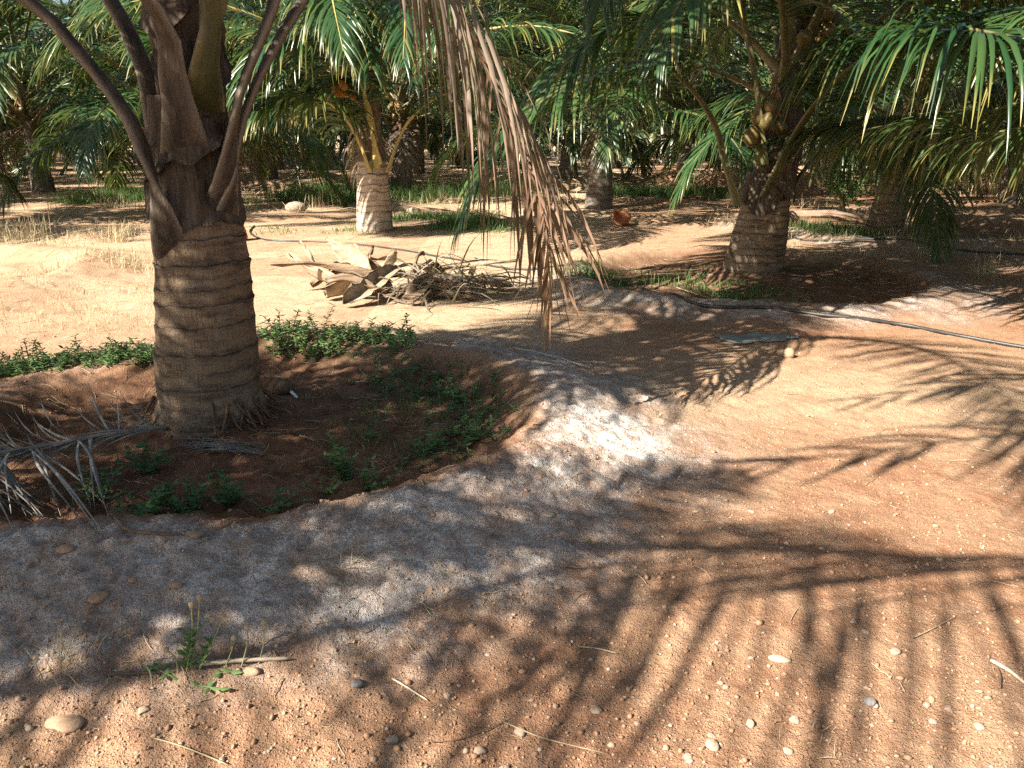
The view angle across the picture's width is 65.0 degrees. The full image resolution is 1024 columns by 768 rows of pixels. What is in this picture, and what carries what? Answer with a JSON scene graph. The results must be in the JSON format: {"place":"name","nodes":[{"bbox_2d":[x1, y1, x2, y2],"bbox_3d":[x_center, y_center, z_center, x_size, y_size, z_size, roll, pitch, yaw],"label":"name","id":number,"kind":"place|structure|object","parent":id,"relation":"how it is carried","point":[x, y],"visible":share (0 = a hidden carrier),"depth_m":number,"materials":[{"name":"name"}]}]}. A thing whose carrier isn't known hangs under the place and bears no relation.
{"place":"outdoors","nodes":[
{"label":"outdoors","id":0,"kind":"place"},
{"bbox_2d":[4,0,953,130],"label":"sky","id":1,"kind":"structure","parent":0,"point":[64,1],"materials":[{"name":"white"}]},
{"bbox_2d":[41,164,920,467],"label":"green grass","id":2,"kind":"structure","parent":0,"point":[473,220],"depth_m":14.59,"materials":[{"name":"plant"}]},
{"bbox_2d":[0,167,1022,342],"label":"dry grass","id":3,"kind":"structure","parent":0,"point":[148,262],"depth_m":10.55,"materials":[{"name":"plant"}]},
{"bbox_2d":[0,134,1023,767],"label":"ground","id":4,"kind":"structure","parent":0,"point":[732,602],"depth_m":3.17,"materials":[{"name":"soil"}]},
{"bbox_2d":[0,69,30,211],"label":"coconut palm","id":5,"kind":"object","parent":4,"relation":"on","point":[4,178],"visible":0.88,"depth_m":13.85,"materials":[{"name":"green plant"}]},
{"bbox_2d":[0,210,57,242],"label":"grass tuft","id":6,"kind":"object","parent":4,"relation":"on","point":[27,235],"visible":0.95,"depth_m":11.42,"materials":[{"name":"plant"}]},
{"bbox_2d":[0,122,61,171],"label":"shrub","id":7,"kind":"object","parent":4,"relation":"on","point":[12,160],"visible":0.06,"depth_m":29.43,"materials":[{"name":"green plant"}]},
{"bbox_2d":[1,2,109,164],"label":"coconut palm","id":8,"kind":"object","parent":4,"relation":"on","point":[52,98],"depth_m":35.63,"materials":[{"name":"green plant"}]},
{"bbox_2d":[0,12,114,179],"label":"coconut palm","id":9,"kind":"object","parent":4,"relation":"on","point":[47,111],"visible":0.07,"depth_m":23.12,"materials":[{"name":"green plant"}]},
{"bbox_2d":[44,714,84,732],"bbox_3d":[-1.175,0.892,2.109,0.102,0.038,0.068,0,18,0],"label":"stone","id":10,"kind":"object","parent":4,"relation":"on","point":[66,723],"visible":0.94,"depth_m":2.10,"materials":[{"name":"stone"}]},
{"bbox_2d":[55,544,73,553],"bbox_3d":[-1.483,0.547,2.667,0.060,0.027,0.046,0,18,0],"label":"stone","id":11,"kind":"object","parent":4,"relation":"on","point":[64,548],"visible":1,"depth_m":2.65,"materials":[{"name":"stone"}]},
{"bbox_2d":[25,601,105,696],"bbox_3d":[-1.288,0.741,2.295,0.335,0.184,0.258,8,19,24],"label":"grass tuft","id":12,"kind":"object","parent":4,"relation":"on","point":[64,646],"visible":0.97,"depth_m":2.27,"materials":[{"name":"plant"}]},
{"bbox_2d":[0,1,139,168],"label":"coconut palm","id":13,"kind":"object","parent":4,"relation":"on","point":[39,91],"visible":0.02,"depth_m":30.20,"materials":[{"name":"green plant"}]},
{"bbox_2d":[0,333,154,376],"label":"weeds","id":14,"kind":"object","parent":4,"relation":"on","point":[18,362],"visible":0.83,"depth_m":5.13,"materials":[{"name":"green plant"}]},
{"bbox_2d":[0,383,168,530],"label":"fallen frond","id":15,"kind":"object","parent":4,"relation":"on","point":[34,450],"visible":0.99,"depth_m":3.55,"materials":[{"name":"plant"}]},
{"bbox_2d":[71,464,123,501],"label":"weed plant","id":16,"kind":"object","parent":4,"relation":"on","point":[107,486],"visible":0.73,"depth_m":3.54,"materials":[{"name":"green plant"}]},
{"bbox_2d":[88,591,108,603],"bbox_3d":[-1.283,0.660,2.496,0.045,0.027,0.065,11,21,31],"label":"stone","id":17,"kind":"object","parent":4,"relation":"on","point":[97,597],"visible":1,"depth_m":2.48,"materials":[{"name":"stone"}]},
{"bbox_2d":[87,218,141,243],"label":"grass tuft","id":18,"kind":"object","parent":4,"relation":"on","point":[115,236],"visible":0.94,"depth_m":11.14,"materials":[{"name":"plant"}]},
{"bbox_2d":[0,0,231,191],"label":"coconut palm","id":19,"kind":"object","parent":4,"relation":"on","point":[28,112],"visible":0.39,"depth_m":19.20,"materials":[{"name":"green plant"}]},
{"bbox_2d":[99,478,178,515],"bbox_3d":[-1.501,0.504,3.304,0.306,0.166,0.249,-16,24,-41],"label":"weed plant","id":20,"kind":"object","parent":4,"relation":"on","point":[154,506],"visible":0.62,"depth_m":3.31,"materials":[{"name":"green plant"}]},
{"bbox_2d":[116,438,174,473],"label":"weed plant","id":21,"kind":"object","parent":4,"relation":"on","point":[153,467],"visible":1,"depth_m":3.77,"materials":[{"name":"green plant"}]},
{"bbox_2d":[107,513,184,535],"bbox_3d":[-1.421,0.546,2.926,0.712,0.235,0.123,14,22,37],"label":"stick","id":22,"kind":"object","parent":4,"relation":"on","point":[121,524],"visible":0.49,"depth_m":2.72,"materials":[{"name":"wood"}]},
{"bbox_2d":[103,668,199,675],"bbox_3d":[-1.020,0.815,2.279,0.269,0.017,0.011,-1,18,-3],"label":"stick","id":23,"kind":"object","parent":4,"relation":"on","point":[130,673],"visible":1,"depth_m":2.28,"materials":[{"name":"wood"}]},
{"bbox_2d":[6,0,298,175],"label":"coconut palm","id":24,"kind":"object","parent":4,"relation":"on","point":[68,162],"visible":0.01,"depth_m":26.47,"materials":[{"name":"green plant"}]},
{"bbox_2d":[152,475,208,513],"bbox_3d":[-1.374,0.479,3.388,0.197,0.165,0.289,0,18,0],"label":"weed plant","id":25,"kind":"object","parent":4,"relation":"on","point":[177,505],"visible":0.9,"depth_m":3.40,"materials":[{"name":"green plant"}]},
{"bbox_2d":[151,737,227,764],"bbox_3d":[-0.805,0.914,2.013,0.232,0.015,0.013,6,19,19],"label":"stick","id":26,"kind":"object","parent":4,"relation":"on","point":[187,748],"visible":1,"depth_m":2.02,"materials":[{"name":"wood"}]},
{"bbox_2d":[184,530,201,538],"bbox_3d":[-1.103,0.523,2.769,0.054,0.034,0.078,15,23,39],"label":"stone","id":27,"kind":"object","parent":4,"relation":"on","point":[194,534],"visible":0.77,"depth_m":2.76,"materials":[{"name":"stone"}]},
{"bbox_2d":[0,0,389,219],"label":"coconut palm","id":28,"kind":"object","parent":4,"relation":"on","point":[90,133],"visible":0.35,"depth_m":14.64,"materials":[{"name":"green plant"}]},
{"bbox_2d":[136,594,266,693],"bbox_3d":[-0.875,0.718,2.237,0.343,0.261,0.169,0,18,0],"label":"flowering weed","id":29,"kind":"object","parent":4,"relation":"on","point":[187,653],"visible":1,"depth_m":2.27,"materials":[{"name":"green plant"}]},
{"bbox_2d":[172,437,264,454],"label":"dry leaflets","id":30,"kind":"object","parent":4,"relation":"on","point":[221,445],"visible":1,"depth_m":3.96,"materials":[{"name":"plant"}]},
{"bbox_2d":[205,469,245,505],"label":"weed plant","id":31,"kind":"object","parent":4,"relation":"on","point":[224,492],"visible":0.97,"depth_m":3.49,"materials":[{"name":"green plant"}]},
{"bbox_2d":[40,0,434,179],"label":"coconut palm","id":32,"kind":"object","parent":4,"relation":"on","point":[275,170],"visible":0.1,"depth_m":21.78,"materials":[{"name":"green plant"}]},
{"bbox_2d":[199,657,290,665],"bbox_3d":[-0.768,0.797,2.319,0.251,0.027,0.015,-4,18,-11],"label":"stick","id":33,"kind":"object","parent":4,"relation":"on","point":[224,661],"visible":0.98,"depth_m":2.31,"materials":[{"name":"brown wood"}]},
{"bbox_2d":[242,666,259,676],"bbox_3d":[-0.744,0.821,2.293,0.053,0.026,0.035,0,18,0],"label":"stone","id":34,"kind":"object","parent":4,"relation":"on","point":[249,671],"visible":1,"depth_m":2.28,"materials":[{"name":"stone"}]},
{"bbox_2d":[231,487,309,513],"bbox_3d":[-1.015,0.491,3.438,0.321,0.102,0.183,9,20,26],"label":"weed plant","id":35,"kind":"object","parent":4,"relation":"on","point":[279,503],"visible":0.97,"depth_m":3.42,"materials":[{"name":"green plant"}]},
{"bbox_2d":[267,379,294,395],"bbox_3d":[-1.393,0.024,4.860,0.159,0.112,0.120,11,21,32],"label":"coconut husk","id":36,"kind":"object","parent":4,"relation":"on","point":[280,387],"visible":0.84,"depth_m":4.82,"materials":[{"name":"plant"}]},
{"bbox_2d":[285,201,306,211],"bbox_3d":[-4.137,-3.378,15.370,0.382,0.214,0.264,-19,25,-45],"label":"stone","id":37,"kind":"object","parent":4,"relation":"on","point":[290,206],"visible":0.77,"depth_m":15.28,"materials":[{"name":"stone"}]},
{"bbox_2d":[285,252,334,283],"bbox_3d":[-1.933,-1.119,7.885,1.177,0.231,0.228,15,23,39],"label":"dry frond base","id":38,"kind":"object","parent":4,"relation":"on","point":[320,273],"visible":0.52,"depth_m":7.81,"materials":[{"name":"plant"}]},
{"bbox_2d":[275,153,356,168],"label":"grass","id":39,"kind":"structure","parent":4,"relation":"on","point":[344,161],"depth_m":31.50,"materials":[{"name":"plant"}]},
{"bbox_2d":[269,261,372,275],"bbox_3d":[-1.631,-1.014,7.607,1.286,0.308,0.113,-1,18,-4],"label":"husk strip","id":40,"kind":"object","parent":4,"relation":"on","point":[345,268],"visible":0.73,"depth_m":7.54,"materials":[{"name":"plant"}]},
{"bbox_2d":[309,270,339,287],"bbox_3d":[-1.684,-1.065,7.938,0.639,0.178,0.093,-10,20,-30],"label":"husk strip","id":41,"kind":"object","parent":4,"relation":"on","point":[315,282],"visible":0.27,"depth_m":7.83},
{"bbox_2d":[302,474,354,493],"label":"weed plant","id":42,"kind":"object","parent":4,"relation":"on","point":[330,490],"visible":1,"depth_m":3.56,"materials":[{"name":"green plant"}]},
{"bbox_2d":[256,302,418,360],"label":"weeds","id":43,"kind":"object","parent":4,"relation":"on","point":[386,333],"visible":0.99,"depth_m":5.48,"materials":[{"name":"green plant"}]},
{"bbox_2d":[321,432,358,480],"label":"weed plant","id":44,"kind":"object","parent":4,"relation":"on","point":[342,469],"visible":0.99,"depth_m":3.65,"materials":[{"name":"green plant"}]},
{"bbox_2d":[239,14,451,164],"bbox_3d":[-7.247,-11.990,31.333,9.742,7.434,9.316,0,18,0],"label":"coconut palm","id":45,"kind":"object","parent":4,"relation":"on","point":[350,148],"visible":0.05,"depth_m":31.38,"materials":[{"name":"green plant"}]},
{"bbox_2d":[27,0,671,231],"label":"coconut palm","id":46,"kind":"object","parent":4,"relation":"on","point":[358,39],"visible":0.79,"depth_m":10.71,"materials":[{"name":"green plant"}]},
{"bbox_2d":[322,538,384,599],"bbox_3d":[-0.512,0.597,2.671,0.300,0.147,0.213,11,20,30],"label":"grass tuft","id":47,"kind":"object","parent":4,"relation":"on","point":[351,562],"visible":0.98,"depth_m":2.69,"materials":[{"name":"plant"}]},
{"bbox_2d":[351,678,363,687],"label":"stone","id":48,"kind":"object","parent":4,"relation":"on","point":[357,683],"visible":1,"depth_m":2.24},
{"bbox_2d":[323,269,404,298],"bbox_3d":[-1.217,-1.005,7.735,0.281,0.200,1.386,15,23,39],"label":"dry frond base","id":49,"kind":"object","parent":4,"relation":"on","point":[338,288],"visible":0.2,"depth_m":7.29,"materials":[{"name":"plant"}]},
{"bbox_2d":[325,273,386,293],"bbox_3d":[-1.405,-0.903,7.263,0.562,0.193,0.066,0,18,0],"label":"husk strip","id":50,"kind":"object","parent":49,"relation":"on","point":[342,277],"visible":1,"depth_m":7.26,"materials":[{"name":"plant"}]},
{"bbox_2d":[351,260,423,276],"bbox_3d":[-1.183,-1.124,7.963,1.019,0.178,0.227,10,20,28],"label":"dry frond base","id":51,"kind":"object","parent":49,"relation":"on","point":[380,263],"visible":0.39,"depth_m":7.95,"materials":[{"name":"plant"}]},
{"bbox_2d":[367,244,373,268],"bbox_3d":[-1.466,-1.234,8.114,0.097,0.272,0.730,0,18,0],"label":"dry frond base","id":52,"kind":"object","parent":51,"relation":"on","point":[371,251],"visible":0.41,"depth_m":8.31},
{"bbox_2d":[326,239,371,269],"bbox_3d":[-1.713,-1.291,8.222,0.220,0.308,1.061,-12,21,-32],"label":"dry frond base","id":53,"kind":"object","parent":52,"relation":"on","point":[343,251],"visible":0.76,"depth_m":8.21,"materials":[{"name":"plant"}]},
{"bbox_2d":[343,416,386,438],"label":"weed plant","id":54,"kind":"object","parent":4,"relation":"on","point":[370,428],"visible":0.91,"depth_m":4.22,"materials":[{"name":"green plant"}]},
{"bbox_2d":[342,263,405,305],"bbox_3d":[-1.174,-0.919,7.342,0.302,0.256,0.960,7,19,21],"label":"dry frond base","id":55,"kind":"object","parent":4,"relation":"on","point":[354,292],"visible":0.73,"depth_m":7.29,"materials":[{"name":"plant"}]},
{"bbox_2d":[356,454,402,491],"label":"weed plant","id":56,"kind":"object","parent":4,"relation":"on","point":[375,484],"visible":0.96,"depth_m":3.57,"materials":[{"name":"green plant"}]},
{"bbox_2d":[15,0,760,437],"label":"coconut palm","id":57,"kind":"object","parent":4,"relation":"on","point":[187,142],"visible":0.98,"depth_m":3.84,"materials":[{"name":"brown plant"}]},
{"bbox_2d":[383,248,397,264],"bbox_3d":[-1.227,-1.135,7.868,0.295,0.416,0.074,12,21,32],"label":"husk strip","id":58,"kind":"object","parent":4,"relation":"on","point":[392,252],"visible":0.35,"depth_m":7.79,"materials":[{"name":"plant"}]},
{"bbox_2d":[385,734,398,742],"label":"pebble","id":59,"kind":"object","parent":4,"relation":"on","point":[392,738],"visible":1,"depth_m":2.05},
{"bbox_2d":[226,0,579,189],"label":"coconut palm","id":60,"kind":"object","parent":4,"relation":"on","point":[405,164],"visible":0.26,"depth_m":19.55,"materials":[{"name":"green plant"}]},
{"bbox_2d":[249,225,569,269],"bbox_3d":[-1.986,-1.828,10.537,6.489,0.127,0.762,15,23,40],"label":"drip line","id":61,"kind":"object","parent":4,"relation":"on","point":[501,267],"visible":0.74,"depth_m":10.57,"materials":[{"name":"plastic"}]},
{"bbox_2d":[348,352,481,402],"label":"weeds","id":62,"kind":"object","parent":4,"relation":"on","point":[418,367],"visible":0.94,"depth_m":4.98,"materials":[{"name":"green plant"}]},
{"bbox_2d":[288,26,555,173],"bbox_3d":[-3.317,-10.730,27.421,9.120,7.496,9.054,9,20,27],"label":"coconut palm","id":63,"kind":"object","parent":4,"relation":"on","point":[344,142],"visible":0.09,"depth_m":26.61,"materials":[{"name":"green plant"}]},
{"bbox_2d":[408,425,445,455],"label":"weed plant","id":64,"kind":"object","parent":4,"relation":"on","point":[431,444],"visible":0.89,"depth_m":3.97,"materials":[{"name":"green plant"}]},
{"bbox_2d":[382,277,474,300],"bbox_3d":[-0.785,-0.868,7.374,0.915,0.192,0.121,5,18,15],"label":"husk strip","id":65,"kind":"object","parent":4,"relation":"on","point":[465,297],"visible":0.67,"depth_m":7.38,"materials":[{"name":"plant"}]},
{"bbox_2d":[331,233,556,312],"bbox_3d":[-0.629,-1.107,7.463,2.188,0.595,1.597,7,19,20],"label":"dry leaf bundle","id":66,"kind":"object","parent":4,"relation":"on","point":[456,288],"visible":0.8,"depth_m":7.40,"materials":[{"name":"plant"}]},
{"bbox_2d":[405,251,424,278],"bbox_3d":[-0.937,-1.124,7.895,0.097,0.314,0.476,7,19,20],"label":"husk strip","id":67,"kind":"object","parent":66,"relation":"on","point":[417,256],"visible":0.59,"depth_m":7.90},
{"bbox_2d":[402,272,447,301],"bbox_3d":[-0.749,-0.951,7.469,0.150,0.170,1.072,5,18,16],"label":"dry frond base","id":68,"kind":"object","parent":66,"relation":"on","point":[410,294],"visible":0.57,"depth_m":7.19,"materials":[{"name":"plant"}]},
{"bbox_2d":[441,258,515,270],"bbox_3d":[-0.554,-1.192,8.141,1.321,0.236,0.098,7,19,22],"label":"husk strip","id":69,"kind":"object","parent":66,"relation":"on","point":[478,262],"visible":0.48,"depth_m":8.02,"materials":[{"name":"plant"}]},
{"bbox_2d":[396,366,518,472],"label":"weeds","id":70,"kind":"object","parent":4,"relation":"on","point":[451,432],"visible":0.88,"depth_m":4.34,"materials":[{"name":"green plant"}]},
{"bbox_2d":[382,77,542,162],"bbox_3d":[-3.515,-13.303,36.387,10.208,7.558,9.349,0,18,0],"label":"coconut palm","id":71,"kind":"object","parent":4,"relation":"on","point":[430,97],"visible":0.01,"depth_m":36.43,"materials":[{"name":"green plant"}]},
{"bbox_2d":[443,377,483,401],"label":"weed plant","id":72,"kind":"object","parent":4,"relation":"on","point":[453,393],"visible":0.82,"depth_m":4.68,"materials":[{"name":"green plant"}]},
{"bbox_2d":[450,412,486,441],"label":"weed plant","id":73,"kind":"object","parent":4,"relation":"on","point":[476,433],"visible":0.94,"depth_m":4.12,"materials":[{"name":"green plant"}]},
{"bbox_2d":[430,111,510,173],"bbox_3d":[-1.157,-7.548,25.489,3.065,2.068,2.551,8,19,25],"label":"shrub","id":74,"kind":"object","parent":4,"relation":"on","point":[474,147],"visible":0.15,"depth_m":25.39,"materials":[{"name":"green plant"}]},
{"bbox_2d":[432,718,511,742],"bbox_3d":[-0.098,0.903,2.084,0.222,0.005,0.023,-7,19,-21],"label":"stick","id":75,"kind":"object","parent":4,"relation":"on","point":[472,734],"visible":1,"depth_m":2.07,"materials":[{"name":"wood"}]},
{"bbox_2d":[443,275,512,287],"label":"dead palm frond","id":76,"kind":"object","parent":4,"relation":"on","point":[501,285],"visible":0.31,"depth_m":7.71,"materials":[{"name":"plant"}]},
{"bbox_2d":[474,746,486,755],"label":"pebble","id":77,"kind":"object","parent":4,"relation":"on","point":[479,750],"visible":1,"depth_m":2.02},
{"bbox_2d":[1,21,970,158],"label":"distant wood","id":78,"kind":"object","parent":4,"relation":"on","point":[656,134],"depth_m":43.93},
{"bbox_2d":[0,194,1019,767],"bbox_3d":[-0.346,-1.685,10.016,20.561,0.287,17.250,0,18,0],"label":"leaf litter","id":79,"kind":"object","parent":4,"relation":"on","point":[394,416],"visible":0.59,"depth_m":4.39,"materials":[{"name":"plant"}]},
{"bbox_2d":[430,4,625,168],"bbox_3d":[0.566,-12.023,32.221,8.603,7.750,9.009,-3,18,-11],"label":"coconut palm","id":80,"kind":"object","parent":4,"relation":"on","point":[543,147],"visible":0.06,"depth_m":30.63,"materials":[{"name":"green plant"}]},
{"bbox_2d":[513,347,590,367],"bbox_3d":[0.255,-0.180,5.336,0.642,0.036,0.018,14,23,38],"label":"stick","id":81,"kind":"object","parent":4,"relation":"on","point":[544,354],"visible":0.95,"depth_m":5.32,"materials":[{"name":"brown wood"}]},
{"bbox_2d":[504,722,606,753],"bbox_3d":[0.105,0.908,2.055,0.285,0.010,0.023,7,19,22],"label":"stick","id":82,"kind":"object","parent":4,"relation":"on","point":[553,740],"visible":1,"depth_m":2.05,"materials":[{"name":"wood"}]},
{"bbox_2d":[412,0,760,178],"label":"coconut palm","id":83,"kind":"object","parent":4,"relation":"on","point":[569,141],"visible":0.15,"depth_m":21.22,"materials":[{"name":"green plant"}]},
{"bbox_2d":[382,0,855,208],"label":"coconut palm","id":84,"kind":"object","parent":4,"relation":"on","point":[599,190],"visible":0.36,"depth_m":14.62,"materials":[{"name":"green plant"}]},
{"bbox_2d":[612,209,631,225],"bbox_3d":[1.841,-2.724,13.217,0.240,0.329,0.327,-17,23,-22],"label":"coconut husk","id":85,"kind":"object","parent":4,"relation":"on","point":[622,217],"visible":0.95,"depth_m":13.16,"materials":[{"name":"plant"}]},
{"bbox_2d":[552,58,751,165],"bbox_3d":[5.926,-13.136,35.930,9.616,7.864,8.610,11,21,30],"label":"coconut palm","id":86,"kind":"object","parent":4,"relation":"on","point":[643,133],"visible":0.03,"depth_m":35.15,"materials":[{"name":"green plant"}]},
{"bbox_2d":[613,58,744,160],"bbox_3d":[9.684,-14.553,40.686,9.092,7.741,9.676,-15,23,-40],"label":"coconut palm","id":87,"kind":"object","parent":4,"relation":"on","point":[677,124],"visible":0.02,"depth_m":39.19,"materials":[{"name":"green plant"}]},
{"bbox_2d":[543,29,832,170],"bbox_3d":[5.942,-10.453,27.367,9.895,7.647,9.431,0,18,0],"label":"coconut palm","id":88,"kind":"object","parent":4,"relation":"on","point":[685,153],"visible":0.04,"depth_m":27.70,"materials":[{"name":"green plant"}]},
{"bbox_2d":[705,738,719,751],"bbox_3d":[0.510,0.920,2.047,0.034,0.022,0.039,1,18,2],"label":"pebble","id":89,"kind":"object","parent":4,"relation":"on","point":[711,744],"visible":1,"depth_m":2.04,"materials":[{"name":"stone"}]},
{"bbox_2d":[414,0,1023,273],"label":"coconut palm","id":90,"kind":"object","parent":4,"relation":"on","point":[796,65],"visible":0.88,"depth_m":7.01,"materials":[{"name":"green plant"}]},
{"bbox_2d":[648,39,855,166],"bbox_3d":[10.484,-12.032,32.407,9.115,7.415,9.155,-13,22,-36],"label":"coconut palm","id":91,"kind":"object","parent":4,"relation":"on","point":[652,124],"visible":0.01,"depth_m":32.43,"materials":[{"name":"green plant"}]},
{"bbox_2d":[715,332,799,343],"bbox_3d":[1.838,-0.350,5.996,0.627,0.032,0.250,-4,18,-11],"label":"flat sack","id":92,"kind":"object","parent":4,"relation":"on","point":[748,338],"visible":1,"depth_m":5.95,"materials":[{"name":"fabric"}]},
{"bbox_2d":[570,0,989,185],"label":"coconut palm","id":93,"kind":"object","parent":4,"relation":"on","point":[646,154],"visible":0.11,"depth_m":18.87,"materials":[{"name":"green plant"}]},
{"bbox_2d":[768,654,791,663],"bbox_3d":[0.796,0.817,2.390,0.068,0.021,0.032,3,18,11],"label":"stone","id":94,"kind":"object","parent":4,"relation":"on","point":[781,659],"visible":1,"depth_m":2.38,"materials":[{"name":"stone"}]},
{"bbox_2d":[783,348,794,357],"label":"stone","id":95,"kind":"object","parent":4,"relation":"on","point":[788,352],"visible":0.99,"depth_m":5.49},
{"bbox_2d":[574,263,1023,348],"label":"irrigation pipe","id":96,"kind":"object","parent":4,"relation":"on","point":[980,339],"visible":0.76,"depth_m":6.51,"materials":[{"name":"plastic"}]},
{"bbox_2d":[773,716,838,766],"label":"grass tuft","id":97,"kind":"object","parent":4,"relation":"on","point":[813,736],"visible":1,"depth_m":2.06,"materials":[{"name":"plant"}]},
{"bbox_2d":[658,0,1023,263],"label":"coconut palm","id":98,"kind":"object","parent":4,"relation":"on","point":[891,209],"visible":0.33,"depth_m":10.96,"materials":[{"name":"green plant"}]},
{"bbox_2d":[813,145,874,208],"bbox_3d":[5.876,-3.608,14.063,1.089,1.190,0.844,0,18,0],"label":"shrub","id":99,"kind":"object","parent":4,"relation":"on","point":[843,198],"visible":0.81,"depth_m":14.10,"materials":[{"name":"green plant"}]},
{"bbox_2d":[690,0,1006,184],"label":"coconut palm","id":100,"kind":"object","parent":4,"relation":"on","point":[708,166],"visible":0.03,"depth_m":23.37,"materials":[{"name":"green plant"}]},
{"bbox_2d":[864,696,876,706],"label":"stone","id":101,"kind":"object","parent":4,"relation":"on","point":[869,701],"visible":1,"depth_m":2.18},
{"bbox_2d":[735,3,1023,207],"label":"coconut palm","id":102,"kind":"object","parent":4,"relation":"on","point":[990,135],"visible":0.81,"depth_m":6.04,"materials":[{"name":"green plant"}]},
{"bbox_2d":[799,0,998,176],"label":"coconut palm","id":103,"kind":"object","parent":4,"relation":"on","point":[899,112],"visible":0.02,"depth_m":28.53,"materials":[{"name":"green plant"}]},
{"bbox_2d":[788,232,1023,254],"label":"irrigation pipe","id":104,"kind":"object","parent":4,"relation":"on","point":[964,250],"visible":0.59,"depth_m":10.53,"materials":[{"name":"plastic"}]},
{"bbox_2d":[815,0,1023,208],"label":"coconut palm","id":105,"kind":"object","parent":4,"relation":"on","point":[1017,197],"visible":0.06,"depth_m":16.95,"materials":[{"name":"green plant"}]},
{"bbox_2d":[990,659,1023,683],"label":"stick","id":106,"kind":"object","parent":4,"relation":"on","point":[1010,671],"visible":1,"depth_m":2.32,"materials":[{"name":"brown wood"}]},
{"bbox_2d":[965,248,1003,277],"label":"grass tuft","id":107,"kind":"object","parent":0,"point":[987,267],"visible":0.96,"depth_m":8.55,"materials":[{"name":"plant"}]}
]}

